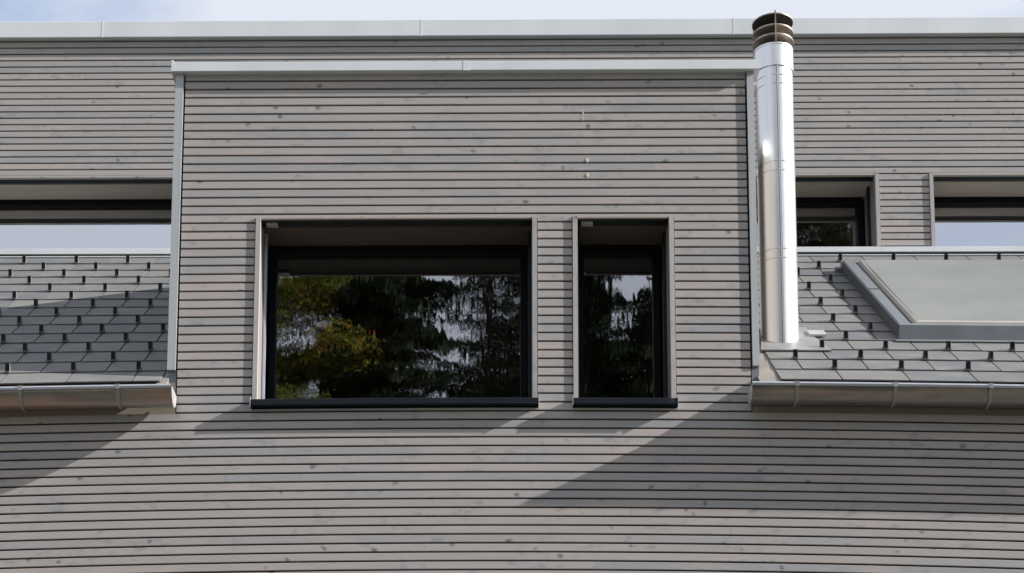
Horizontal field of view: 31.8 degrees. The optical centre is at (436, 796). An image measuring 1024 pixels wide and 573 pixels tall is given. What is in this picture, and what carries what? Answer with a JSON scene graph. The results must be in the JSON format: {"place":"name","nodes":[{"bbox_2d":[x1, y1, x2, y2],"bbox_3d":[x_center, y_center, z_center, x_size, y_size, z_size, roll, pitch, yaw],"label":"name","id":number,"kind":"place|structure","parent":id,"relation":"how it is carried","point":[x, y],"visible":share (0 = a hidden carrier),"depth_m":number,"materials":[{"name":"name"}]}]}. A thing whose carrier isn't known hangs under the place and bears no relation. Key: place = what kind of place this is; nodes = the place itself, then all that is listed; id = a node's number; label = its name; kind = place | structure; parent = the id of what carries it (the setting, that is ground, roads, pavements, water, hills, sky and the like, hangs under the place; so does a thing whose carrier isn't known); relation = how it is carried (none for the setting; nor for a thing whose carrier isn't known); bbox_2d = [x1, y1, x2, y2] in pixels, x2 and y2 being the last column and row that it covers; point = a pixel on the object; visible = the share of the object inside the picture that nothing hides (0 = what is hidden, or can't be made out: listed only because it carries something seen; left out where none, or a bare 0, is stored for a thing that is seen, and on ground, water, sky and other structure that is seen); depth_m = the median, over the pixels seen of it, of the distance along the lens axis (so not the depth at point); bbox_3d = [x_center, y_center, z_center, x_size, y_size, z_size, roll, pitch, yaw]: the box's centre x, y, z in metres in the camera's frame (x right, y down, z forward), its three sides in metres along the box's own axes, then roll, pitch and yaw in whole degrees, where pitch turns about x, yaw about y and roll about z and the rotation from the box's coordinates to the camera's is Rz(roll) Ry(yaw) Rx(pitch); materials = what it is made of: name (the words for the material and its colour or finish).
{"place":"outdoors","nodes":[
{"label":"outdoors","id":0,"kind":"place"},
{"bbox_2d":[0,0,1023,21],"label":"sky","id":1,"kind":"structure","parent":0,"point":[10,10],"materials":[{"name":"white"}]},
{"label":"ground","id":2,"kind":"structure","parent":0,"visible":0},
{"bbox_2d":[0,10,1023,572],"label":"timber house","id":3,"kind":"structure","parent":2,"relation":"on","point":[532,296],"depth_m":11.76,"materials":[{"name":"grey wood"}]},
{"bbox_2d":[0,175,172,248],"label":"window","id":4,"kind":"structure","parent":3,"relation":"in","point":[67,211],"depth_m":15.49,"materials":[{"name":"glass"}]},
{"bbox_2d":[250,214,538,408],"bbox_3d":[-0.258,-3.119,11.807,1.843,1.364,0.551,0,-8,1],"label":"window","id":5,"kind":"structure","parent":3,"relation":"in","point":[506,237],"depth_m":11.85,"materials":[{"name":"metal"}]},
{"bbox_2d":[572,216,678,407],"bbox_3d":[1.213,-3.117,11.780,0.671,1.359,0.551,0,-8,1],"label":"window","id":6,"kind":"structure","parent":3,"relation":"in","point":[591,236],"depth_m":11.79,"materials":[{"name":"metal"}]},
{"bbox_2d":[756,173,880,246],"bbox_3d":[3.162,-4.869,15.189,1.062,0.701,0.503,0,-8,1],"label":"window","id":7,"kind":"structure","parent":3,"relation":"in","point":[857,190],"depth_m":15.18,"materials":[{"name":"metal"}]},
{"bbox_2d":[834,260,1023,342],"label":"roof window","id":8,"kind":"structure","parent":3,"relation":"in","point":[918,300],"depth_m":13.02,"materials":[{"name":"glass"}]},
{"bbox_2d":[928,172,1023,245],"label":"window","id":9,"kind":"structure","parent":3,"relation":"in","point":[967,209],"depth_m":15.34,"materials":[{"name":"glass"}]}
]}

